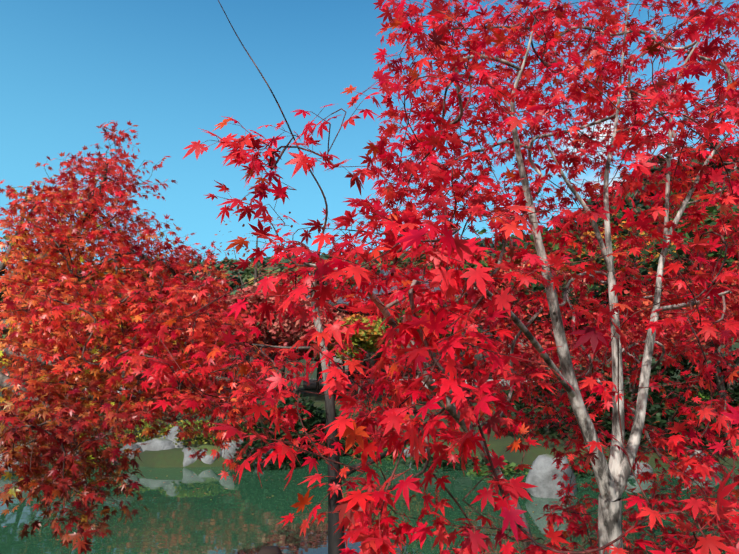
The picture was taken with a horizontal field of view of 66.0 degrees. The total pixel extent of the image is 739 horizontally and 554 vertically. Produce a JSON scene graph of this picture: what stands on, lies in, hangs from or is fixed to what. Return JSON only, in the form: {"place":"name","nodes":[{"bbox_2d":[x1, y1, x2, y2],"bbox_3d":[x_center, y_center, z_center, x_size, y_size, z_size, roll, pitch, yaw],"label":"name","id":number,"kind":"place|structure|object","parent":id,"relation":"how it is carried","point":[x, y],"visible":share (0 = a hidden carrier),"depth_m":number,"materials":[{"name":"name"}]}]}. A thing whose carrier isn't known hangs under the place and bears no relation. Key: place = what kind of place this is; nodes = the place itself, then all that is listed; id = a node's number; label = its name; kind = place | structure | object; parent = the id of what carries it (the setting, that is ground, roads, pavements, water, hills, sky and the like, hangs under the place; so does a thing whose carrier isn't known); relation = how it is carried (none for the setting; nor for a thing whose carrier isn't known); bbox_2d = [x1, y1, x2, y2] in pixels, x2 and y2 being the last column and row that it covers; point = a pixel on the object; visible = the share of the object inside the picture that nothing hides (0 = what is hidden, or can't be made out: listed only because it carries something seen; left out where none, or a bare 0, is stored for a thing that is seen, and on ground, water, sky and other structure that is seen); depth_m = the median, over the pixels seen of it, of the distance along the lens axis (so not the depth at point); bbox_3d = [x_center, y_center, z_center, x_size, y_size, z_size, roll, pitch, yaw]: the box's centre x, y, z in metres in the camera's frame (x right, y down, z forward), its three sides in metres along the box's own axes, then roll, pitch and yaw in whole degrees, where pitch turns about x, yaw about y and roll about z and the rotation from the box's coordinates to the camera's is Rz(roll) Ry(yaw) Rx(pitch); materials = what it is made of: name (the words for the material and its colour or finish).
{"place":"outdoors","nodes":[
{"label":"outdoors","id":0,"kind":"place"},
{"bbox_2d":[89,345,223,384],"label":"hall walls","id":1,"kind":"structure","parent":0,"point":[116,348],"depth_m":35.80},
{"bbox_2d":[258,546,281,553],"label":"rock","id":2,"kind":"object","parent":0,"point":[270,550],"visible":1,"depth_m":2.18,"materials":[{"name":"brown stone"}]},
{"bbox_2d":[0,448,738,553],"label":"pond water","id":3,"kind":"structure","parent":0,"point":[201,522],"depth_m":9.46,"materials":[{"name":"green liquid"}]},
{"bbox_2d":[3,462,725,553],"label":"floating leaves","id":4,"kind":"object","parent":3,"relation":"on","point":[297,493],"visible":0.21,"depth_m":10.62,"materials":[{"name":"brown plant"}]},
{"bbox_2d":[0,380,738,467],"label":"bank","id":5,"kind":"structure","parent":0,"point":[173,457],"depth_m":16.16,"materials":[{"name":"green plant"}]},
{"bbox_2d":[0,120,293,553],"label":"maple","id":6,"kind":"object","parent":5,"relation":"on","point":[109,384],"depth_m":3.53,"materials":[{"name":"red plant"}]},
{"bbox_2d":[56,334,239,383],"bbox_3d":[-14.217,5.127,38.150,10.600,4.050,7.600,0,-10,1],"label":"hall timber","id":7,"kind":"object","parent":5,"relation":"on","point":[176,358],"visible":0.02,"depth_m":35.76,"materials":[{"name":"brown wood"}]},
{"bbox_2d":[65,385,238,397],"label":"hall platform","id":8,"kind":"structure","parent":5,"relation":"on","point":[162,392],"depth_m":34.12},
{"bbox_2d":[0,425,720,498],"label":"rocks","id":9,"kind":"object","parent":5,"relation":"on","point":[542,472],"visible":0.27,"depth_m":13.04,"materials":[{"name":"grey stone"}]},
{"bbox_2d":[0,172,738,477],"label":"garden trees","id":10,"kind":"object","parent":5,"relation":"on","point":[368,336],"depth_m":20.04,"materials":[{"name":"green plant"}]},
{"bbox_2d":[288,296,538,378],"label":"hall timber","id":11,"kind":"object","parent":5,"relation":"on","point":[348,313],"visible":0.04,"depth_m":45.79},
{"bbox_2d":[305,268,512,303],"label":"hall roof","id":12,"kind":"structure","parent":11,"relation":"on","point":[381,290],"depth_m":49.93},
{"bbox_2d":[114,0,738,553],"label":"maple","id":13,"kind":"object","parent":5,"relation":"on","point":[450,282],"depth_m":2.10,"materials":[{"name":"red plant"}]},
{"bbox_2d":[303,379,549,388],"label":"hall platform","id":14,"kind":"structure","parent":5,"relation":"on","point":[313,385],"depth_m":44.53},
{"bbox_2d":[0,177,738,380],"bbox_3d":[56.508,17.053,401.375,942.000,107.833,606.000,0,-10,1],"label":"hill terrain","id":15,"kind":"structure","parent":0,"point":[314,373],"depth_m":116.52,"materials":[{"name":"green plant"}]},
{"bbox_2d":[0,139,738,365],"bbox_3d":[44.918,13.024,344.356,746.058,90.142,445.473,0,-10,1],"label":"hill forest","id":16,"kind":"object","parent":15,"relation":"on","point":[248,270],"materials":[{"name":"green plant"}]},
{"bbox_2d":[0,0,738,274],"label":"sky","id":17,"kind":"structure","parent":0,"point":[171,69],"materials":[{"name":"blue"}]},
{"bbox_2d":[322,316,527,376],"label":"hall walls","id":18,"kind":"structure","parent":0,"point":[346,366],"depth_m":46.14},
{"bbox_2d":[352,338,498,375],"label":"hall doors","id":19,"kind":"structure","parent":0,"point":[476,356],"depth_m":45.89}
]}

